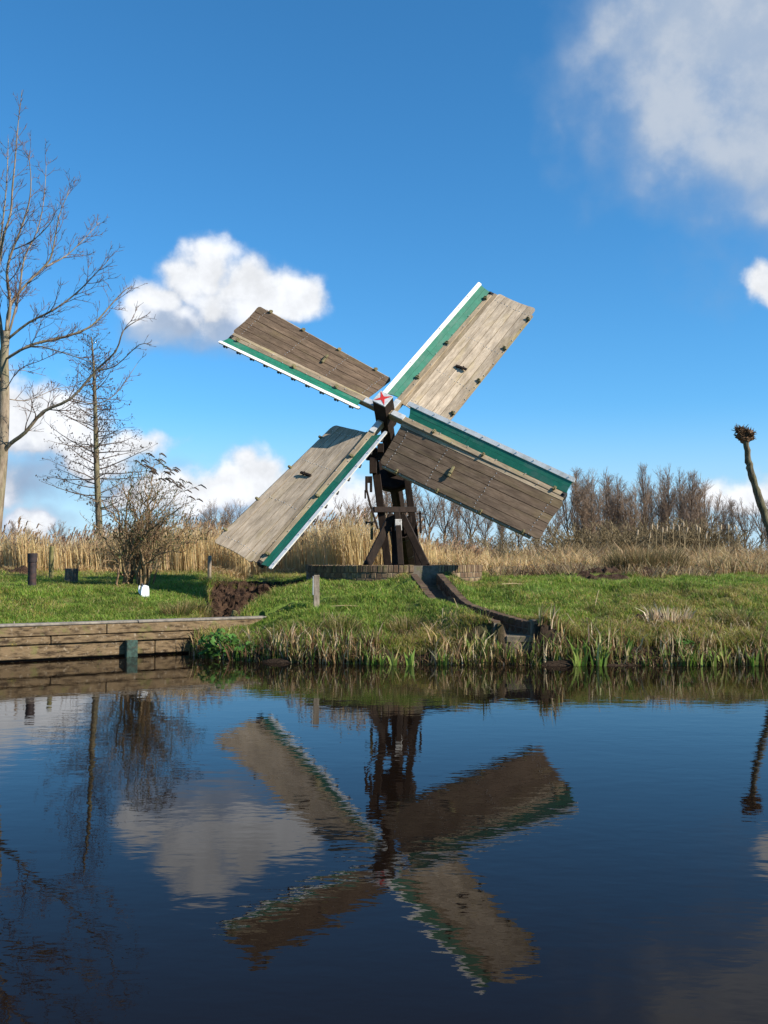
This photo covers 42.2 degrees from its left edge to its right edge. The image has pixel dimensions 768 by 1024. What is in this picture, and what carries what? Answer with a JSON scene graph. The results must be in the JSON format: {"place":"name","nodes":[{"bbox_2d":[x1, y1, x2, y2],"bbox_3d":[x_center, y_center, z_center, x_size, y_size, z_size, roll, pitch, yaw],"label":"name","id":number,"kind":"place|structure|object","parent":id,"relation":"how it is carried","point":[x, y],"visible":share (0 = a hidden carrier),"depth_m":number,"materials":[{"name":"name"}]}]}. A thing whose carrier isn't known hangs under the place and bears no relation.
{"place":"outdoors","nodes":[
{"label":"outdoors","id":0,"kind":"place"},
{"bbox_2d":[0,653,767,1023],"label":"canal water","id":1,"kind":"structure","parent":0,"point":[186,839],"depth_m":5.31,"materials":[{"name":"blue liquid"}]},
{"bbox_2d":[0,568,767,665],"bbox_3d":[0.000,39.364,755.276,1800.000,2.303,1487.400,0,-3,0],"label":"ground","id":2,"kind":"structure","parent":0,"point":[542,630],"depth_m":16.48,"materials":[{"name":"plant"}]},
{"bbox_2d":[8,520,17,538],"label":"distant tree","id":3,"kind":"object","parent":2,"relation":"on","point":[13,524],"visible":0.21,"depth_m":109.68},
{"bbox_2d":[2,565,27,573],"bbox_3d":[-9.977,1.574,26.955,1.033,0.277,0.800,0,-3,0],"label":"peat heap","id":4,"kind":"object","parent":2,"relation":"on","point":[23,569],"visible":0.46,"depth_m":26.74,"materials":[{"name":"soil"}]},
{"bbox_2d":[27,553,37,585],"bbox_3d":[-7.126,1.255,20.162,0.190,0.840,0.190,0,-3,0],"label":"standpipe","id":5,"kind":"object","parent":2,"relation":"on","point":[32,566],"visible":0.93,"depth_m":20.09,"materials":[{"name":"metal"}]},
{"bbox_2d":[49,546,53,579],"bbox_3d":[-7.676,1.240,22.967,0.112,0.900,0.112,3,-4,-45],"label":"fence post","id":6,"kind":"object","parent":2,"relation":"on","point":[51,561],"visible":0.85,"depth_m":22.93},
{"bbox_2d":[47,521,71,540],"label":"distant tree","id":7,"kind":"object","parent":2,"relation":"on","point":[60,532],"visible":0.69,"depth_m":115.20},
{"bbox_2d":[62,552,80,583],"bbox_3d":[-6.898,1.270,21.958,0.421,0.813,0.352,0,-3,0],"label":"tree stump","id":8,"kind":"object","parent":2,"relation":"on","point":[71,574],"visible":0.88,"depth_m":21.85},
{"bbox_2d":[0,90,156,545],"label":"ash tree","id":9,"kind":"object","parent":2,"relation":"on","point":[5,399],"visible":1,"depth_m":18.70,"materials":[{"name":"brown plant"}]},
{"bbox_2d":[35,332,158,533],"bbox_3d":[-10.390,-2.305,36.222,4.433,8.654,4.512,0,-3,0],"label":"alder tree","id":10,"kind":"object","parent":2,"relation":"on","point":[97,473],"visible":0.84,"depth_m":36.08,"materials":[{"name":"brown plant"}]},
{"bbox_2d":[0,616,265,661],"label":"quay wall","id":11,"kind":"structure","parent":2,"relation":"on","point":[62,640],"depth_m":15.63,"materials":[{"name":"wood"}]},
{"bbox_2d":[138,583,148,596],"bbox_3d":[-4.673,1.524,19.343,0.206,0.278,0.145,1,-3,-20],"label":"jerry can","id":12,"kind":"object","parent":2,"relation":"on","point":[144,590],"visible":0.98,"depth_m":19.29,"materials":[{"name":"white plastic"}]},
{"bbox_2d":[79,453,208,585],"bbox_3d":[-5.087,0.150,21.259,2.714,3.030,2.245,0,-3,0],"label":"garden bush","id":13,"kind":"object","parent":2,"relation":"on","point":[142,532],"visible":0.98,"depth_m":21.15,"materials":[{"name":"brown plant"}]},
{"bbox_2d":[154,599,198,617],"bbox_3d":[-3.684,1.733,17.973,1.168,0.392,1.071,0,-3,0],"label":"grass tussock","id":14,"kind":"object","parent":2,"relation":"on","point":[189,611],"depth_m":17.88,"materials":[{"name":"green plant"}]},
{"bbox_2d":[179,596,216,616],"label":"grass tussock","id":15,"kind":"object","parent":2,"relation":"on","point":[206,611],"depth_m":18.44,"materials":[{"name":"green plant"}]},
{"bbox_2d":[186,501,217,534],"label":"tree","id":16,"kind":"object","parent":2,"relation":"on","point":[209,512],"visible":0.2,"depth_m":63.33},
{"bbox_2d":[207,556,211,578],"bbox_3d":[-4.374,1.454,24.959,0.098,0.720,0.096,0,-3,0],"label":"fence post","id":17,"kind":"object","parent":2,"relation":"on","point":[209,565],"visible":0.76,"depth_m":24.93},
{"bbox_2d":[198,574,233,580],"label":"grass tussock","id":18,"kind":"object","parent":2,"relation":"on","point":[219,578],"depth_m":22.22,"materials":[{"name":"green plant"}]},
{"bbox_2d":[197,498,237,531],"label":"tree","id":19,"kind":"object","parent":2,"relation":"on","point":[224,517],"visible":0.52,"depth_m":66.36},
{"bbox_2d":[206,627,231,658],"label":"iris clump","id":20,"kind":"object","parent":2,"relation":"on","point":[218,641],"visible":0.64,"depth_m":15.49,"materials":[{"name":"green plant"}]},
{"bbox_2d":[197,628,241,656],"bbox_3d":[-2.547,2.032,15.508,0.733,0.452,0.456,0,-3,0],"label":"leafy plant","id":21,"kind":"object","parent":2,"relation":"on","point":[220,636],"visible":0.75,"depth_m":15.45,"materials":[{"name":"green plant"}]},
{"bbox_2d":[222,499,247,525],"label":"tree","id":22,"kind":"object","parent":2,"relation":"on","point":[232,514],"visible":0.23,"depth_m":65.38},
{"bbox_2d":[234,641,258,657],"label":"leafy plant","id":23,"kind":"object","parent":2,"relation":"on","point":[250,645],"visible":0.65,"depth_m":15.22,"materials":[{"name":"green plant"}]},
{"bbox_2d":[0,503,496,577],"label":"reed bed","id":24,"kind":"object","parent":2,"relation":"on","point":[339,551],"visible":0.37,"depth_m":29.00,"materials":[{"name":"beige plant"}]},
{"bbox_2d":[208,580,304,616],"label":"peat bank","id":25,"kind":"structure","parent":2,"relation":"on","point":[227,600],"depth_m":20.83,"materials":[{"name":"soil"}]},
{"bbox_2d":[313,575,318,607],"bbox_3d":[-1.159,1.454,16.948,0.114,0.760,0.083,0,-3,-6],"label":"square post","id":26,"kind":"object","parent":2,"relation":"on","point":[316,588],"visible":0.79,"depth_m":16.91,"materials":[{"name":"grey paint"}]},
{"bbox_2d":[316,611,376,636],"bbox_3d":[-0.658,1.749,15.525,0.997,0.437,1.046,2,-3,-31],"label":"grass tussock","id":27,"kind":"object","parent":2,"relation":"on","point":[354,625],"depth_m":15.49,"materials":[{"name":"green plant"}]},
{"bbox_2d":[333,493,370,524],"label":"bare tree","id":28,"kind":"object","parent":2,"relation":"on","point":[349,508],"visible":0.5,"depth_m":71.53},
{"bbox_2d":[343,494,375,528],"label":"bare tree","id":29,"kind":"object","parent":2,"relation":"on","point":[367,515],"visible":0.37,"depth_m":73.80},
{"bbox_2d":[364,652,377,664],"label":"iris clump","id":30,"kind":"object","parent":2,"relation":"on","point":[373,660],"visible":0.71,"depth_m":14.59,"materials":[{"name":"green plant"}]},
{"bbox_2d":[372,652,385,664],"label":"iris clump","id":31,"kind":"object","parent":2,"relation":"on","point":[382,662],"visible":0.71,"depth_m":14.54,"materials":[{"name":"green plant"}]},
{"bbox_2d":[0,546,767,580],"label":"rough grass","id":32,"kind":"structure","parent":2,"relation":"on","point":[757,563],"depth_m":27.18,"materials":[{"name":"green plant"}]},
{"bbox_2d":[1,539,767,559],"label":"reeds","id":33,"kind":"object","parent":2,"relation":"on","point":[503,551],"visible":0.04,"depth_m":38.01,"materials":[{"name":"beige plant"}]},
{"bbox_2d":[376,491,392,529],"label":"bare tree","id":34,"kind":"object","parent":2,"relation":"on","point":[387,502],"visible":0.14,"depth_m":75.62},
{"bbox_2d":[383,647,399,664],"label":"iris clump","id":35,"kind":"object","parent":2,"relation":"on","point":[393,659],"visible":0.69,"depth_m":14.48,"materials":[{"name":"green plant"}]},
{"bbox_2d":[306,565,481,584],"bbox_3d":[0.213,1.625,21.295,3.771,0.993,3.769,0,-3,0],"label":"brick basin","id":36,"kind":"object","parent":2,"relation":"on","point":[425,574],"visible":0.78,"depth_m":19.64,"materials":[{"name":"brick"}]},
{"bbox_2d":[215,282,574,568],"bbox_3d":[-0.006,-1.738,22.542,7.329,6.973,7.809,0,-3,0],"label":"windmill","id":37,"kind":"object","parent":36,"relation":"on","point":[432,386],"visible":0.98,"depth_m":20.68,"materials":[{"name":"brown wood"}]},
{"bbox_2d":[383,491,422,517],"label":"bare tree","id":38,"kind":"object","parent":2,"relation":"on","point":[389,496],"visible":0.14,"depth_m":66.15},
{"bbox_2d":[382,611,430,634],"bbox_3d":[0.345,1.776,15.816,1.056,0.432,1.035,-2,-3,34],"label":"grass tussock","id":39,"kind":"object","parent":2,"relation":"on","point":[401,623],"depth_m":15.79,"materials":[{"name":"green plant"}]},
{"bbox_2d":[404,647,415,664],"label":"iris clump","id":40,"kind":"object","parent":2,"relation":"on","point":[410,661],"visible":0.71,"depth_m":14.52,"materials":[{"name":"green plant"}]},
{"bbox_2d":[404,484,426,537],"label":"bare tree","id":41,"kind":"object","parent":2,"relation":"on","point":[414,495],"visible":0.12,"depth_m":69.99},
{"bbox_2d":[412,484,448,541],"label":"bare tree","id":42,"kind":"object","parent":2,"relation":"on","point":[430,511],"visible":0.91,"depth_m":61.87,"materials":[{"name":"plant"}]},
{"bbox_2d":[425,494,459,539],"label":"bare tree","id":43,"kind":"object","parent":2,"relation":"on","point":[445,525],"visible":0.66,"depth_m":63.66,"materials":[{"name":"plant"}]},
{"bbox_2d":[436,648,451,664],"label":"iris clump","id":44,"kind":"object","parent":2,"relation":"on","point":[445,662],"visible":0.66,"depth_m":14.46,"materials":[{"name":"green plant"}]},
{"bbox_2d":[445,501,467,544],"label":"bare tree","id":45,"kind":"object","parent":2,"relation":"on","point":[459,529],"visible":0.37,"depth_m":72.12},
{"bbox_2d":[450,503,484,538],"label":"bare tree","id":46,"kind":"object","parent":2,"relation":"on","point":[467,521],"visible":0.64,"depth_m":65.86,"materials":[{"name":"plant"}]},
{"bbox_2d":[429,527,510,550],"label":"shrub","id":47,"kind":"object","parent":2,"relation":"on","point":[461,540],"visible":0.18,"depth_m":57.72,"materials":[{"name":"plant"}]},
{"bbox_2d":[410,574,538,642],"bbox_3d":[1.371,1.596,17.040,0.987,1.022,4.787,1,-3,-18],"label":"brick channel","id":48,"kind":"object","parent":2,"relation":"on","point":[444,583],"visible":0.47,"depth_m":16.43,"materials":[{"name":"brick"}]},
{"bbox_2d":[185,602,767,665],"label":"bank fringe","id":49,"kind":"object","parent":2,"relation":"on","point":[274,652],"visible":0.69,"depth_m":14.70,"materials":[{"name":"green plant"}]},
{"bbox_2d":[465,632,489,661],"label":"iris clump","id":50,"kind":"object","parent":2,"relation":"on","point":[483,640],"visible":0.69,"depth_m":14.84,"materials":[{"name":"green plant"}]},
{"bbox_2d":[189,601,767,665],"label":"broken stalks","id":51,"kind":"object","parent":2,"relation":"on","point":[665,642],"visible":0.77,"depth_m":14.75,"materials":[{"name":"beige plant"}]},
{"bbox_2d":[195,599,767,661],"bbox_3d":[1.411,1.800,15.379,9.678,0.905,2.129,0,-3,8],"label":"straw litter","id":52,"kind":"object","parent":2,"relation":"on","point":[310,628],"visible":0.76,"depth_m":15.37,"materials":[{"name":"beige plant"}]},
{"bbox_2d":[470,511,492,546],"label":"bare tree","id":53,"kind":"object","parent":2,"relation":"on","point":[489,522],"visible":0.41,"depth_m":67.72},
{"bbox_2d":[489,640,501,659],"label":"iris clump","id":54,"kind":"object","parent":2,"relation":"on","point":[497,648],"visible":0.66,"depth_m":14.66,"materials":[{"name":"green plant"}]},
{"bbox_2d":[463,528,542,551],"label":"shrub","id":55,"kind":"object","parent":2,"relation":"on","point":[511,538],"visible":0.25,"depth_m":58.06,"materials":[{"name":"plant"}]},
{"bbox_2d":[496,523,509,544],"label":"bare tree","id":56,"kind":"object","parent":2,"relation":"on","point":[499,529],"visible":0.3,"depth_m":73.88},
{"bbox_2d":[510,570,558,575],"bbox_3d":[3.682,1.487,23.555,2.840,0.235,1.000,0,-3,0],"label":"peat heap","id":57,"kind":"object","parent":2,"relation":"on","point":[529,574],"visible":0.12,"depth_m":23.34,"materials":[{"name":"soil"}]},
{"bbox_2d":[530,517,554,549],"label":"bare tree","id":58,"kind":"object","parent":2,"relation":"on","point":[545,534],"visible":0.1,"depth_m":72.14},
{"bbox_2d":[545,504,569,536],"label":"bare tree","id":59,"kind":"object","parent":2,"relation":"on","point":[559,518],"visible":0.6,"depth_m":73.60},
{"bbox_2d":[520,523,612,550],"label":"shrub","id":60,"kind":"object","parent":2,"relation":"on","point":[591,540],"visible":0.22,"depth_m":55.07,"materials":[{"name":"plant"}]},
{"bbox_2d":[556,482,582,537],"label":"grove tree","id":61,"kind":"object","parent":2,"relation":"on","point":[572,511],"visible":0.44,"depth_m":78.05,"materials":[{"name":"plant"}]},
{"bbox_2d":[568,637,589,665],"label":"iris clump","id":62,"kind":"object","parent":2,"relation":"on","point":[577,662],"visible":0.82,"depth_m":14.47,"materials":[{"name":"green plant"}]},
{"bbox_2d":[567,467,592,540],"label":"grove tree","id":63,"kind":"object","parent":2,"relation":"on","point":[572,494],"visible":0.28,"depth_m":80.31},
{"bbox_2d":[506,520,659,554],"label":"shrub","id":64,"kind":"object","parent":2,"relation":"on","point":[576,536],"visible":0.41,"depth_m":53.44,"materials":[{"name":"plant"}]},
{"bbox_2d":[570,470,598,535],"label":"grove tree","id":65,"kind":"object","parent":2,"relation":"on","point":[587,495],"visible":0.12,"depth_m":84.13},
{"bbox_2d":[570,469,611,543],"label":"grove tree","id":66,"kind":"object","parent":2,"relation":"on","point":[583,519],"visible":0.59,"depth_m":75.53,"materials":[{"name":"plant"}]},
{"bbox_2d":[560,571,628,580],"bbox_3d":[4.312,1.347,20.759,2.038,0.250,0.700,0,-3,0],"label":"peat heap","id":67,"kind":"object","parent":2,"relation":"on","point":[586,574],"visible":0.31,"depth_m":20.63,"materials":[{"name":"soil"}]},
{"bbox_2d":[584,637,611,666],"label":"iris clump","id":68,"kind":"object","parent":2,"relation":"on","point":[599,659],"visible":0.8,"depth_m":14.46,"materials":[{"name":"green plant"}]},
{"bbox_2d":[578,472,620,531],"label":"grove tree","id":69,"kind":"object","parent":2,"relation":"on","point":[596,502],"visible":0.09,"depth_m":84.28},
{"bbox_2d":[483,561,727,577],"bbox_3d":[5.060,2.387,23.204,5.952,2.504,3.022,0,-3,0],"label":"dry straw","id":70,"kind":"object","parent":2,"relation":"on","point":[570,568],"visible":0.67,"depth_m":22.77,"materials":[{"name":"beige plant"}]},
{"bbox_2d":[586,468,630,544],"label":"grove tree","id":71,"kind":"object","parent":2,"relation":"on","point":[606,509],"visible":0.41,"depth_m":79.16,"materials":[{"name":"plant"}]},
{"bbox_2d":[579,566,638,575],"bbox_3d":[5.077,1.431,23.157,2.437,0.352,1.200,0,-3,0],"label":"peat heap","id":72,"kind":"object","parent":2,"relation":"on","point":[611,570],"visible":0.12,"depth_m":23.16,"materials":[{"name":"soil"}]},
{"bbox_2d":[599,475,619,534],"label":"grove tree","id":73,"kind":"object","parent":2,"relation":"on","point":[609,482],"visible":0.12,"depth_m":86.55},
{"bbox_2d":[551,519,672,549],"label":"shrub","id":74,"kind":"object","parent":2,"relation":"on","point":[612,538],"visible":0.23,"depth_m":55.86,"materials":[{"name":"plant"}]},
{"bbox_2d":[608,473,632,537],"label":"grove tree","id":75,"kind":"object","parent":2,"relation":"on","point":[617,484],"visible":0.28,"depth_m":81.85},
{"bbox_2d":[619,637,633,660],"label":"iris clump","id":76,"kind":"object","parent":2,"relation":"on","point":[628,646],"visible":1,"depth_m":14.52,"materials":[{"name":"green plant"}]},
{"bbox_2d":[561,518,693,551],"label":"grove shrub","id":77,"kind":"object","parent":2,"relation":"on","point":[625,531],"visible":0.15,"depth_m":59.63,"materials":[{"name":"plant"}]},
{"bbox_2d":[604,484,654,524],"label":"grove tree","id":78,"kind":"object","parent":2,"relation":"on","point":[629,503],"visible":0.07,"depth_m":85.75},
{"bbox_2d":[609,479,651,538],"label":"grove tree","id":79,"kind":"object","parent":2,"relation":"on","point":[623,507],"visible":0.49,"depth_m":78.51,"materials":[{"name":"plant"}]},
{"bbox_2d":[625,479,656,536],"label":"grove tree","id":80,"kind":"object","parent":2,"relation":"on","point":[636,502],"visible":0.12,"depth_m":84.64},
{"bbox_2d":[593,543,695,570],"bbox_3d":[6.728,1.268,25.593,2.418,1.037,2.278,2,-4,-40],"label":"sedge tussock","id":81,"kind":"object","parent":2,"relation":"on","point":[618,559],"visible":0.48,"depth_m":25.24,"materials":[{"name":"brown plant"}]},
{"bbox_2d":[636,567,659,576],"bbox_3d":[6.179,1.467,23.456,1.240,0.358,0.900,0,-3,0],"label":"peat heap","id":82,"kind":"object","parent":2,"relation":"on","point":[648,571],"visible":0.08,"depth_m":23.40,"materials":[{"name":"soil"}]},
{"bbox_2d":[635,462,661,542],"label":"grove tree","id":83,"kind":"object","parent":2,"relation":"on","point":[643,493],"visible":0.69,"depth_m":80.24,"materials":[{"name":"plant"}]},
{"bbox_2d":[634,612,670,620],"bbox_3d":[4.340,1.683,16.136,0.678,0.141,0.360,0,-3,0],"label":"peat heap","id":84,"kind":"object","parent":2,"relation":"on","point":[639,615],"visible":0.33,"depth_m":16.05,"materials":[{"name":"soil"}]},
{"bbox_2d":[639,473,675,532],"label":"grove tree","id":85,"kind":"object","parent":2,"relation":"on","point":[659,505],"visible":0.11,"depth_m":86.61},
{"bbox_2d":[596,514,728,548],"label":"grove shrub","id":86,"kind":"object","parent":2,"relation":"on","point":[676,537],"visible":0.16,"depth_m":58.58,"materials":[{"name":"plant"}]},
{"bbox_2d":[649,464,677,529],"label":"grove tree","id":87,"kind":"object","parent":2,"relation":"on","point":[666,509],"visible":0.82,"depth_m":80.13,"materials":[{"name":"plant"}]},
{"bbox_2d":[635,601,695,623],"bbox_3d":[4.457,1.626,15.793,0.933,0.408,0.632,1,-3,-26],"label":"cut reed clump","id":88,"kind":"object","parent":2,"relation":"on","point":[674,617],"visible":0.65,"depth_m":15.76,"materials":[{"name":"beige plant"}]},
{"bbox_2d":[669,467,688,525],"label":"grove tree","id":89,"kind":"object","parent":2,"relation":"on","point":[678,506],"visible":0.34,"depth_m":84.93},
{"bbox_2d":[623,513,740,550],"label":"shrub","id":90,"kind":"object","parent":2,"relation":"on","point":[681,537],"visible":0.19,"depth_m":57.42,"materials":[{"name":"plant"}]},
{"bbox_2d":[671,637,694,648],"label":"leafy plant","id":91,"kind":"object","parent":2,"relation":"on","point":[682,640],"visible":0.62,"depth_m":14.77,"materials":[{"name":"green plant"}]},
{"bbox_2d":[672,470,701,537],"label":"grove tree","id":92,"kind":"object","parent":2,"relation":"on","point":[691,499],"visible":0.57,"depth_m":77.89,"materials":[{"name":"plant"}]},
{"bbox_2d":[678,649,695,665],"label":"iris clump","id":93,"kind":"object","parent":2,"relation":"on","point":[688,662],"visible":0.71,"depth_m":14.39,"materials":[{"name":"green plant"}]},
{"bbox_2d":[674,483,714,532],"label":"grove tree","id":94,"kind":"object","parent":2,"relation":"on","point":[705,506],"visible":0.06,"depth_m":84.32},
{"bbox_2d":[689,654,702,665],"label":"iris clump","id":95,"kind":"object","parent":2,"relation":"on","point":[694,662],"visible":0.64,"depth_m":14.38,"materials":[{"name":"green plant"}]},
{"bbox_2d":[676,477,724,548],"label":"grove tree","id":96,"kind":"object","parent":2,"relation":"on","point":[702,503],"visible":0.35,"depth_m":80.47,"materials":[{"name":"plant"}]},
{"bbox_2d":[641,516,763,552],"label":"shrub","id":97,"kind":"object","parent":2,"relation":"on","point":[692,539],"visible":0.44,"depth_m":55.11,"materials":[{"name":"plant"}]},
{"bbox_2d":[706,648,716,666],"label":"iris clump","id":98,"kind":"object","parent":2,"relation":"on","point":[714,662],"visible":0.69,"depth_m":14.37,"materials":[{"name":"green plant"}]},
{"bbox_2d":[696,494,736,542],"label":"grove tree","id":99,"kind":"object","parent":2,"relation":"on","point":[719,512],"visible":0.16,"depth_m":83.01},
{"bbox_2d":[712,649,731,665],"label":"iris clump","id":100,"kind":"object","parent":2,"relation":"on","point":[723,659],"visible":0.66,"depth_m":14.49,"materials":[{"name":"green plant"}]},
{"bbox_2d":[716,501,730,545],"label":"distant tree","id":101,"kind":"object","parent":2,"relation":"on","point":[726,523],"visible":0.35,"depth_m":119.81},
{"bbox_2d":[722,498,743,543],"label":"distant tree","id":102,"kind":"object","parent":2,"relation":"on","point":[732,517],"visible":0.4,"depth_m":118.30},
{"bbox_2d":[701,526,767,551],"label":"shrub","id":103,"kind":"object","parent":2,"relation":"on","point":[748,543],"visible":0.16,"depth_m":59.72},
{"bbox_2d":[712,604,762,625],"bbox_3d":[5.587,1.642,15.831,1.137,0.434,1.109,-2,-4,41],"label":"grass tussock","id":104,"kind":"object","parent":2,"relation":"on","point":[734,614],"depth_m":15.82,"materials":[{"name":"green plant"}]},
{"bbox_2d":[728,497,758,545],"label":"distant tree","id":105,"kind":"object","parent":2,"relation":"on","point":[742,521],"visible":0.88,"depth_m":115.86,"materials":[{"name":"plant"}]},
{"bbox_2d":[732,424,767,538],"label":"pollard willow","id":106,"kind":"object","parent":2,"relation":"on","point":[745,436],"visible":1,"depth_m":27.02,"materials":[{"name":"brown plant"}]},
{"bbox_2d":[744,649,759,665],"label":"iris clump","id":107,"kind":"object","parent":2,"relation":"on","point":[753,663],"visible":0.69,"depth_m":14.38,"materials":[{"name":"green plant"}]},
{"bbox_2d":[745,503,767,550],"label":"distant tree","id":108,"kind":"object","parent":2,"relation":"on","point":[760,526],"visible":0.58,"depth_m":118.28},
{"bbox_2d":[758,499,767,548],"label":"distant tree","id":109,"kind":"object","parent":2,"relation":"on","point":[766,502],"visible":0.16,"depth_m":120.23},
{"bbox_2d":[0,0,767,553],"label":"sky","id":110,"kind":"structure","parent":0,"point":[349,171],"materials":[{"name":"blue"}]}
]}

